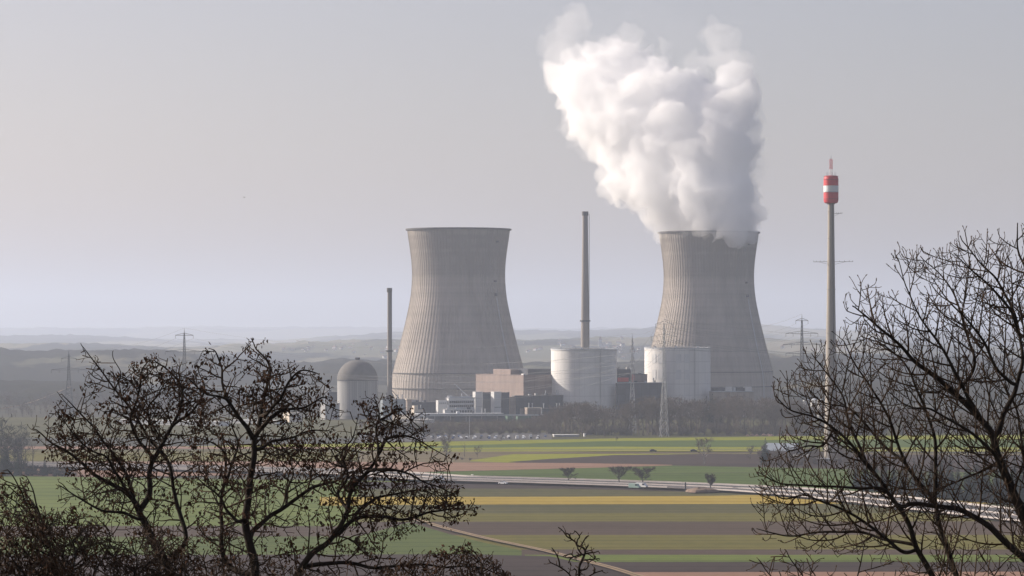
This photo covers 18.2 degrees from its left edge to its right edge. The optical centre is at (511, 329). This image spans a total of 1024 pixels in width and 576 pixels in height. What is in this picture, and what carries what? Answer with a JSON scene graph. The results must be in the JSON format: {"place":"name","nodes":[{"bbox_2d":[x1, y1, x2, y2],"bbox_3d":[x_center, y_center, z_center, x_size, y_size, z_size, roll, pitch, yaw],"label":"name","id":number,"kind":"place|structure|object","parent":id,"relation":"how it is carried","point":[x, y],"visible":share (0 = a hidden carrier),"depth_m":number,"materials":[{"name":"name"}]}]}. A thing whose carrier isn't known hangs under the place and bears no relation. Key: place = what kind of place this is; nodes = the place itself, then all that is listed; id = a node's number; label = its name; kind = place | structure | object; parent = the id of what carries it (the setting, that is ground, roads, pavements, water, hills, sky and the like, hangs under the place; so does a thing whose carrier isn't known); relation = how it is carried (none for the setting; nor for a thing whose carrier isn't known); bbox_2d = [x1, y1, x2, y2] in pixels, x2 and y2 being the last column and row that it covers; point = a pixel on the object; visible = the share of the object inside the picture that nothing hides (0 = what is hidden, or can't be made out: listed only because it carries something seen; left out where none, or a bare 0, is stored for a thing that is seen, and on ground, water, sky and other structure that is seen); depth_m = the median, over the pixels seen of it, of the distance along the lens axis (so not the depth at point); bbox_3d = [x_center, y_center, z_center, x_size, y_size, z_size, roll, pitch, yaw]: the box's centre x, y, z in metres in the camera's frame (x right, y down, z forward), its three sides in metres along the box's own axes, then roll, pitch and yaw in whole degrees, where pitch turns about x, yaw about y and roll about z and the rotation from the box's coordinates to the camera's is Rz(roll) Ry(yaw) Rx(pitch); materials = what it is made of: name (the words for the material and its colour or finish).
{"place":"outdoors","nodes":[
{"label":"outdoors","id":0,"kind":"place"},
{"bbox_2d":[0,449,357,460],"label":"field strip","id":1,"kind":"object","parent":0,"point":[38,455],"visible":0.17,"depth_m":1908.99,"materials":[{"name":"brown plant"}]},
{"bbox_2d":[0,526,391,536],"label":"field strip","id":2,"kind":"object","parent":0,"point":[303,530],"visible":0.42,"depth_m":1181.09,"materials":[{"name":"brown soil"}]},
{"bbox_2d":[0,475,407,525],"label":"field strip","id":3,"kind":"object","parent":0,"point":[46,492],"visible":0.38,"depth_m":1386.30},
{"bbox_2d":[1,446,409,448],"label":"field strip","id":4,"kind":"object","parent":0,"point":[76,447],"visible":0.37,"depth_m":2023.42,"materials":[{"name":"soil"}]},
{"bbox_2d":[0,523,521,555],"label":"field strip","id":5,"kind":"object","parent":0,"point":[426,541],"visible":0.41,"depth_m":1103.55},
{"bbox_2d":[0,554,629,575],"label":"field strip","id":6,"kind":"object","parent":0,"point":[517,565],"visible":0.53,"depth_m":1003.14,"materials":[{"name":"soil"}]},
{"bbox_2d":[0,461,663,476],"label":"field strip","id":7,"kind":"object","parent":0,"point":[463,466],"visible":0.43,"depth_m":1744.46,"materials":[{"name":"plant"}]},
{"bbox_2d":[358,433,551,441],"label":"car park","id":8,"kind":"structure","parent":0,"point":[512,436],"depth_m":2220.44,"materials":[{"name":"asphalt"}]},
{"bbox_2d":[392,227,523,401],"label":"cooling tower","id":9,"kind":"structure","parent":0,"point":[458,309],"depth_m":2957.24,"materials":[{"name":"concrete"}]},
{"bbox_2d":[0,325,1022,338],"bbox_3d":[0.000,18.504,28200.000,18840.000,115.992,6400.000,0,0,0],"label":"hills","id":10,"kind":"structure","parent":0,"point":[293,332],"depth_m":26596.23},
{"bbox_2d":[0,347,1023,384],"bbox_3d":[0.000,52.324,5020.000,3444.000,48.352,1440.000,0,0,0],"label":"hills","id":11,"kind":"structure","parent":0,"point":[37,365],"depth_m":4757.01,"materials":[{"name":"plant"}]},
{"bbox_2d":[0,336,1023,362],"bbox_3d":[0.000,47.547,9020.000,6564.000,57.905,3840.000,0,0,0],"label":"hills","id":12,"kind":"structure","parent":0,"point":[374,354],"depth_m":8483.52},
{"bbox_2d":[0,370,1023,404],"bbox_3d":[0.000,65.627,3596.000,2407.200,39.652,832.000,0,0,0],"label":"hills","id":13,"kind":"structure","parent":0,"point":[33,389],"depth_m":3412.42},
{"bbox_2d":[0,324,1023,346],"bbox_3d":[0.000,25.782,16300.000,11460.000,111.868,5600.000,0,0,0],"label":"hills","id":14,"kind":"structure","parent":0,"point":[519,334],"depth_m":15379.65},
{"bbox_2d":[0,417,1023,437],"bbox_3d":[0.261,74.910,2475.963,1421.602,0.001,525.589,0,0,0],"label":"tree line","id":15,"kind":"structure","parent":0,"point":[349,424],"depth_m":2423.80,"materials":[{"name":"green plant"}]},
{"bbox_2d":[0,339,1023,574],"bbox_3d":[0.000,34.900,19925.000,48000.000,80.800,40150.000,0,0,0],"label":"ground","id":16,"kind":"structure","parent":0,"point":[381,390],"depth_m":2203.87,"materials":[{"name":"green plant"}]},
{"bbox_2d":[0,446,12,474],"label":"conifer","id":17,"kind":"object","parent":16,"relation":"on","point":[4,460],"visible":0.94,"depth_m":1636.81,"materials":[{"name":"green plant"}]},
{"bbox_2d":[0,422,26,460],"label":"bare tree","id":18,"kind":"object","parent":16,"relation":"on","point":[20,426],"visible":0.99,"depth_m":1652.19,"materials":[{"name":"grey plant"}]},
{"bbox_2d":[4,425,31,464],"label":"bare tree","id":19,"kind":"object","parent":16,"relation":"on","point":[11,446],"visible":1,"depth_m":1644.45,"materials":[{"name":"grey plant"}]},
{"bbox_2d":[0,425,77,476],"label":"thicket","id":20,"kind":"object","parent":16,"relation":"on","point":[30,470],"visible":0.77,"depth_m":1664.15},
{"bbox_2d":[51,353,85,415],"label":"pylon","id":21,"kind":"object","parent":16,"relation":"on","point":[67,388],"visible":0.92,"depth_m":2778.38,"materials":[{"name":"metal"}]},
{"bbox_2d":[0,469,210,575],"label":"shrub","id":22,"kind":"object","parent":16,"relation":"on","point":[49,563],"visible":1,"depth_m":39.87,"materials":[{"name":"black plant"}]},
{"bbox_2d":[27,343,221,574],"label":"locust tree","id":23,"kind":"object","parent":16,"relation":"on","point":[111,458],"visible":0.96,"depth_m":52.21,"materials":[{"name":"black plant"}]},
{"bbox_2d":[116,419,230,425],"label":"pale hall","id":24,"kind":"structure","parent":16,"relation":"on","point":[179,423],"depth_m":2507.54,"materials":[{"name":"grey concrete"}]},
{"bbox_2d":[165,330,203,418],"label":"pylon","id":25,"kind":"object","parent":16,"relation":"on","point":[183,349],"visible":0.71,"depth_m":2698.99,"materials":[{"name":"metal"}]},
{"bbox_2d":[0,388,381,416],"bbox_3d":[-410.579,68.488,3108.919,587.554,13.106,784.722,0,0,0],"label":"woodland","id":26,"kind":"object","parent":16,"relation":"on","point":[8,400],"visible":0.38,"depth_m":3034.66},
{"bbox_2d":[128,534,347,575],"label":"shrub","id":27,"kind":"object","parent":16,"relation":"on","point":[234,557],"visible":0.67,"depth_m":42.19,"materials":[{"name":"black plant"}]},
{"bbox_2d":[283,411,302,421],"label":"pale hall","id":28,"kind":"structure","parent":16,"relation":"on","point":[291,418],"depth_m":2593.63,"materials":[{"name":"white concrete"}]},
{"bbox_2d":[321,399,339,419],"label":"storage hall","id":29,"kind":"structure","parent":16,"relation":"on","point":[323,406],"depth_m":2663.43,"materials":[{"name":"grey concrete"}]},
{"bbox_2d":[324,387,336,402],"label":"storage hall","id":30,"kind":"structure","parent":16,"relation":"on","point":[333,394],"depth_m":2732.78,"materials":[{"name":"concrete"}]},
{"bbox_2d":[171,338,510,575],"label":"locust tree","id":31,"kind":"object","parent":16,"relation":"on","point":[354,484],"visible":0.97,"depth_m":48.89,"materials":[{"name":"black plant"}]},
{"bbox_2d":[337,357,377,418],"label":"domed reactor building","id":32,"kind":"structure","parent":16,"relation":"on","point":[350,389],"depth_m":2675.84,"materials":[{"name":"concrete"}]},
{"bbox_2d":[384,288,399,398],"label":"chimney","id":33,"kind":"object","parent":16,"relation":"on","point":[389,350],"visible":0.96,"depth_m":2663.38,"materials":[{"name":"concrete"}]},
{"bbox_2d":[380,394,405,419],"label":"building","id":34,"kind":"structure","parent":16,"relation":"on","point":[399,402],"depth_m":2655.68,"materials":[{"name":"concrete"}]},
{"bbox_2d":[412,397,435,412],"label":"dark hall","id":35,"kind":"structure","parent":16,"relation":"on","point":[429,407],"depth_m":2686.22,"materials":[{"name":"concrete"}]},
{"bbox_2d":[353,539,514,575],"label":"shrub","id":36,"kind":"object","parent":16,"relation":"on","point":[409,566],"visible":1,"depth_m":43.06,"materials":[{"name":"black plant"}]},
{"bbox_2d":[436,400,447,412],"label":"office wing","id":37,"kind":"structure","parent":16,"relation":"on","point":[441,405],"depth_m":2637.61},
{"bbox_2d":[436,433,453,455],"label":"bare tree","id":38,"kind":"object","parent":16,"relation":"on","point":[446,444],"visible":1,"depth_m":1864.91,"materials":[{"name":"grey plant"}]},
{"bbox_2d":[443,405,474,412],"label":"entrance block","id":39,"kind":"structure","parent":16,"relation":"on","point":[446,410],"depth_m":2632.25,"materials":[{"name":"white concrete"}]},
{"bbox_2d":[415,409,503,421],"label":"gate house","id":40,"kind":"structure","parent":16,"relation":"on","point":[457,418],"depth_m":2598.25,"materials":[{"name":"concrete"}]},
{"bbox_2d":[446,393,474,408],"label":"office building","id":41,"kind":"structure","parent":16,"relation":"on","point":[465,402],"depth_m":2646.07,"materials":[{"name":"white concrete"}]},
{"bbox_2d":[473,392,482,412],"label":"slab tower","id":42,"kind":"structure","parent":16,"relation":"on","point":[478,402],"depth_m":2656.49,"materials":[{"name":"grey concrete"}]},
{"bbox_2d":[426,414,543,422],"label":"pipe bridge","id":43,"kind":"structure","parent":16,"relation":"on","point":[497,415],"depth_m":2580.91,"materials":[{"name":"metal"}]},
{"bbox_2d":[483,392,490,412],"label":"link block","id":44,"kind":"structure","parent":16,"relation":"on","point":[487,401],"depth_m":2670.21,"materials":[{"name":"concrete"}]},
{"bbox_2d":[491,391,500,412],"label":"slab tower","id":45,"kind":"structure","parent":16,"relation":"on","point":[496,405],"depth_m":2653.82,"materials":[{"name":"concrete"}]},
{"bbox_2d":[501,392,508,418],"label":"link block","id":46,"kind":"structure","parent":16,"relation":"on","point":[504,403],"depth_m":2667.47,"materials":[{"name":"concrete"}]},
{"bbox_2d":[509,396,515,418],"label":"stair tower","id":47,"kind":"structure","parent":16,"relation":"on","point":[512,405],"depth_m":2671.17,"materials":[{"name":"grey concrete"}]},
{"bbox_2d":[476,368,551,396],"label":"machine hall","id":48,"kind":"structure","parent":16,"relation":"on","point":[498,379],"depth_m":2718.27,"materials":[{"name":"concrete"}]},
{"bbox_2d":[361,481,684,491],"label":"field strip","id":49,"kind":"object","parent":16,"relation":"on","point":[475,486],"visible":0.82,"depth_m":1508.40,"materials":[{"name":"soil"}]},
{"bbox_2d":[34,464,1016,520],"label":"road verge","id":50,"kind":"structure","parent":16,"relation":"on","point":[658,487],"depth_m":1485.50,"materials":[{"name":"plant"}]},
{"bbox_2d":[28,465,430,479],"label":"concrete barrier","id":51,"kind":"object","parent":50,"relation":"on","point":[231,470],"visible":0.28,"depth_m":1658.11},
{"bbox_2d":[12,463,1013,514],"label":"concrete barrier","id":52,"kind":"object","parent":50,"relation":"on","point":[557,480],"visible":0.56,"depth_m":1539.21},
{"bbox_2d":[26,461,1012,508],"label":"concrete barrier","id":53,"kind":"object","parent":50,"relation":"on","point":[574,479],"visible":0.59,"depth_m":1554.51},
{"bbox_2d":[27,464,1018,519],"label":"motorway","id":54,"kind":"structure","parent":50,"relation":"on","point":[975,512],"depth_m":1474.95,"materials":[{"name":"asphalt"}]},
{"bbox_2d":[34,463,1015,513],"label":"motorway","id":55,"kind":"structure","parent":50,"relation":"on","point":[943,503],"depth_m":1513.03,"materials":[{"name":"asphalt"}]},
{"bbox_2d":[457,479,667,487],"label":"concrete barrier","id":56,"kind":"object","parent":50,"relation":"on","point":[557,483],"visible":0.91,"depth_m":1522.44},
{"bbox_2d":[685,487,719,492],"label":"soil heap","id":57,"kind":"object","parent":50,"relation":"on","point":[699,490],"visible":1,"depth_m":1456.09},
{"bbox_2d":[717,489,1019,521],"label":"concrete barrier","id":58,"kind":"object","parent":50,"relation":"on","point":[852,501],"visible":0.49,"depth_m":1364.35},
{"bbox_2d":[525,403,541,419],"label":"beige house","id":59,"kind":"structure","parent":16,"relation":"on","point":[533,410],"depth_m":2613.38,"materials":[{"name":"brick"}]},
{"bbox_2d":[511,390,562,413],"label":"annex","id":60,"kind":"object","parent":16,"relation":"on","point":[523,401],"visible":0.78,"depth_m":2685.95,"materials":[{"name":"concrete"}]},
{"bbox_2d":[359,489,772,496],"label":"field strip","id":61,"kind":"object","parent":16,"relation":"on","point":[528,492],"visible":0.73,"depth_m":1452.40,"materials":[{"name":"green plant"}]},
{"bbox_2d":[470,454,663,462],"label":"field strip","id":62,"kind":"object","parent":16,"relation":"on","point":[511,458],"visible":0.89,"depth_m":1883.95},
{"bbox_2d":[544,526,607,575],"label":"sapling","id":63,"kind":"object","parent":16,"relation":"on","point":[582,558],"visible":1,"depth_m":38.01,"materials":[{"name":"brown plant"}]},
{"bbox_2d":[573,400,589,435],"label":"bare tree","id":64,"kind":"object","parent":16,"relation":"on","point":[580,413],"visible":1,"depth_m":2258.53,"materials":[{"name":"grey plant"}]},
{"bbox_2d":[551,347,616,418],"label":"reactor building","id":65,"kind":"structure","parent":16,"relation":"on","point":[591,389],"depth_m":2695.52,"materials":[{"name":"concrete"}]},
{"bbox_2d":[580,211,589,347],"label":"chimney","id":66,"kind":"object","parent":16,"relation":"on","point":[584,320],"visible":0.94,"depth_m":2827.43,"materials":[{"name":"concrete"}]},
{"bbox_2d":[179,435,1023,451],"bbox_3d":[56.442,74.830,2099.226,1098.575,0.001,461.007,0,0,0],"label":"field strip","id":67,"kind":"object","parent":16,"relation":"on","point":[667,449],"visible":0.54,"depth_m":2048.39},
{"bbox_2d":[608,466,631,481],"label":"orchard tree","id":68,"kind":"object","parent":16,"relation":"on","point":[618,469],"visible":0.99,"depth_m":1532.75,"materials":[{"name":"brown plant"}]},
{"bbox_2d":[617,367,630,382],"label":"striped block","id":69,"kind":"structure","parent":16,"relation":"on","point":[624,378],"depth_m":2732.97,"materials":[{"name":"stone"}]},
{"bbox_2d":[628,335,636,433],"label":"pylon","id":70,"kind":"object","parent":16,"relation":"on","point":[632,368],"visible":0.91,"depth_m":2310.21,"materials":[{"name":"metal"}]},
{"bbox_2d":[629,373,646,382],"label":"striped block","id":71,"kind":"structure","parent":16,"relation":"on","point":[639,377],"depth_m":2729.10,"materials":[{"name":"stone"}]},
{"bbox_2d":[616,378,663,417],"bbox_3d":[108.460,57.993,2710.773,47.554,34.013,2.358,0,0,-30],"label":"turbine hall","id":72,"kind":"structure","parent":16,"relation":"on","point":[645,388],"depth_m":2708.23,"materials":[{"name":"concrete"}]},
{"bbox_2d":[632,466,655,482],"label":"orchard tree","id":73,"kind":"object","parent":16,"relation":"on","point":[641,473],"visible":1,"depth_m":1523.83,"materials":[{"name":"brown plant"}]},
{"bbox_2d":[278,451,1021,465],"bbox_3d":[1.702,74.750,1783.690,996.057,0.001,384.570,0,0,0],"label":"field strip","id":74,"kind":"object","parent":16,"relation":"on","point":[423,457],"visible":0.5,"depth_m":1915.14,"materials":[{"name":"beige plant"}]},
{"bbox_2d":[320,491,994,505],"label":"field strip","id":75,"kind":"object","parent":16,"relation":"on","point":[737,499],"visible":0.59,"depth_m":1392.16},
{"bbox_2d":[655,321,674,436],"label":"pylon","id":76,"kind":"object","parent":16,"relation":"on","point":[662,399],"visible":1,"depth_m":2234.58,"materials":[{"name":"metal"}]},
{"bbox_2d":[358,513,1006,521],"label":"field strip","id":77,"kind":"object","parent":16,"relation":"on","point":[596,517],"visible":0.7,"depth_m":1264.85,"materials":[{"name":"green plant"}]},
{"bbox_2d":[358,503,1013,513],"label":"field strip","id":78,"kind":"object","parent":16,"relation":"on","point":[630,508],"visible":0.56,"depth_m":1329.19,"materials":[{"name":"brown plant"}]},
{"bbox_2d":[357,392,1023,435],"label":"woodland","id":79,"kind":"object","parent":16,"relation":"on","point":[648,414],"visible":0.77,"depth_m":2293.97,"materials":[{"name":"plant"}]},
{"bbox_2d":[359,521,1023,534],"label":"field strip","id":80,"kind":"object","parent":16,"relation":"on","point":[628,528],"visible":0.7,"depth_m":1200.29,"materials":[{"name":"brown soil"}]},
{"bbox_2d":[367,465,1020,492],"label":"field strip","id":81,"kind":"object","parent":16,"relation":"on","point":[683,473],"visible":0.41,"depth_m":1647.27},
{"bbox_2d":[695,437,714,463],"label":"birch tree","id":82,"kind":"object","parent":16,"relation":"on","point":[706,449],"visible":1,"depth_m":1777.47,"materials":[{"name":"brown plant"}]},
{"bbox_2d":[411,439,1023,447],"bbox_3d":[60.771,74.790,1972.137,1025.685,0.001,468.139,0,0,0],"label":"field strip","id":83,"kind":"object","parent":16,"relation":"on","point":[718,443],"visible":0.59,"depth_m":2082.94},
{"bbox_2d":[455,535,1023,549],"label":"field strip","id":84,"kind":"object","parent":16,"relation":"on","point":[627,542],"visible":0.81,"depth_m":1120.38,"materials":[{"name":"green plant"}]},
{"bbox_2d":[760,438,770,464],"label":"conifer","id":85,"kind":"object","parent":16,"relation":"on","point":[764,453],"visible":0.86,"depth_m":1768.13,"materials":[{"name":"green plant"}]},
{"bbox_2d":[514,454,1022,472],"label":"field strip","id":86,"kind":"object","parent":16,"relation":"on","point":[735,460],"visible":0.59,"depth_m":1825.40,"materials":[{"name":"soil"}]},
{"bbox_2d":[522,549,1023,555],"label":"field strip","id":87,"kind":"object","parent":16,"relation":"on","point":[732,552],"visible":0.81,"depth_m":1063.37,"materials":[{"name":"plant"}]},
{"bbox_2d":[525,555,1021,561],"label":"field strip","id":88,"kind":"object","parent":16,"relation":"on","point":[720,558],"visible":0.83,"depth_m":1034.93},
{"bbox_2d":[761,443,802,455],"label":"barn","id":89,"kind":"structure","parent":16,"relation":"on","point":[771,446],"depth_m":1890.39,"materials":[{"name":"beige brick"}]},
{"bbox_2d":[577,562,1023,573],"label":"field strip","id":90,"kind":"object","parent":16,"relation":"on","point":[721,566],"visible":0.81,"depth_m":999.45,"materials":[{"name":"soil"}]},
{"bbox_2d":[783,318,820,421],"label":"pylon","id":91,"kind":"object","parent":16,"relation":"on","point":[800,353],"visible":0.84,"depth_m":2599.33,"materials":[{"name":"metal"}]},
{"bbox_2d":[755,438,852,465],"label":"scrub","id":92,"kind":"object","parent":16,"relation":"on","point":[839,457],"visible":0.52,"depth_m":1789.60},
{"bbox_2d":[630,572,1023,575],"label":"field strip","id":93,"kind":"object","parent":16,"relation":"on","point":[777,573],"visible":0.84,"depth_m":969.71,"materials":[{"name":"plant"}]},
{"bbox_2d":[816,159,852,457],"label":"measuring mast","id":94,"kind":"object","parent":16,"relation":"on","point":[831,188],"visible":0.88,"depth_m":1826.78,"materials":[{"name":"concrete"}]},
{"bbox_2d":[746,544,1022,575],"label":"shrub","id":95,"kind":"object","parent":16,"relation":"on","point":[905,566],"visible":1,"depth_m":40.08,"materials":[{"name":"brown plant"}]},
{"bbox_2d":[748,223,1023,575],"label":"ash tree","id":96,"kind":"object","parent":16,"relation":"on","point":[993,450],"visible":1,"depth_m":43.86,"materials":[{"name":"black plant"}]},
{"bbox_2d":[845,452,1023,491],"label":"thicket","id":97,"kind":"object","parent":16,"relation":"on","point":[926,476],"visible":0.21,"depth_m":1465.10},
{"bbox_2d":[943,455,955,499],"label":"conifer","id":98,"kind":"object","parent":16,"relation":"on","point":[951,477],"visible":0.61,"depth_m":1398.25,"materials":[{"name":"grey plant"}]},
{"bbox_2d":[950,462,962,500],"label":"conifer","id":99,"kind":"object","parent":16,"relation":"on","point":[956,485],"visible":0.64,"depth_m":1388.07,"materials":[{"name":"green plant"}]},
{"bbox_2d":[960,453,974,501],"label":"conifer","id":100,"kind":"object","parent":16,"relation":"on","point":[967,481],"visible":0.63,"depth_m":1383.04,"materials":[{"name":"green plant"}]},
{"bbox_2d":[967,456,984,502],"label":"conifer","id":101,"kind":"object","parent":16,"relation":"on","point":[975,486],"visible":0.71,"depth_m":1377.73,"materials":[{"name":"green plant"}]},
{"bbox_2d":[977,458,992,502],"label":"conifer","id":102,"kind":"object","parent":16,"relation":"on","point":[984,495],"visible":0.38,"depth_m":1372.62,"materials":[{"name":"green plant"}]},
{"bbox_2d":[0,0,1023,329],"label":"sky","id":103,"kind":"structure","parent":0,"point":[135,134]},
{"bbox_2d":[407,517,636,575],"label":"field path","id":104,"kind":"structure","parent":0,"point":[534,548],"depth_m":1069.69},
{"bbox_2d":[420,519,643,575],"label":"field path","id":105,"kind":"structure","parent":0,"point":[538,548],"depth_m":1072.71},
{"bbox_2d":[644,346,710,416],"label":"reactor building","id":106,"kind":"structure","parent":0,"point":[687,375],"depth_m":2734.66,"materials":[{"name":"concrete"}]},
{"bbox_2d":[651,230,774,405],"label":"cooling tower","id":107,"kind":"structure","parent":0,"point":[709,278],"depth_m":3053.20,"materials":[{"name":"concrete"}]},
{"bbox_2d":[709,387,752,416],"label":"gantry building","id":108,"kind":"structure","parent":0,"point":[719,393],"depth_m":2733.02,"materials":[{"name":"grey concrete"}]},
{"bbox_2d":[469,449,1019,449],"bbox_3d":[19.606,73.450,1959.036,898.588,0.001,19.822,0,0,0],"label":"country road","id":109,"kind":"structure","parent":0,"point":[628,449],"depth_m":1960.31,"materials":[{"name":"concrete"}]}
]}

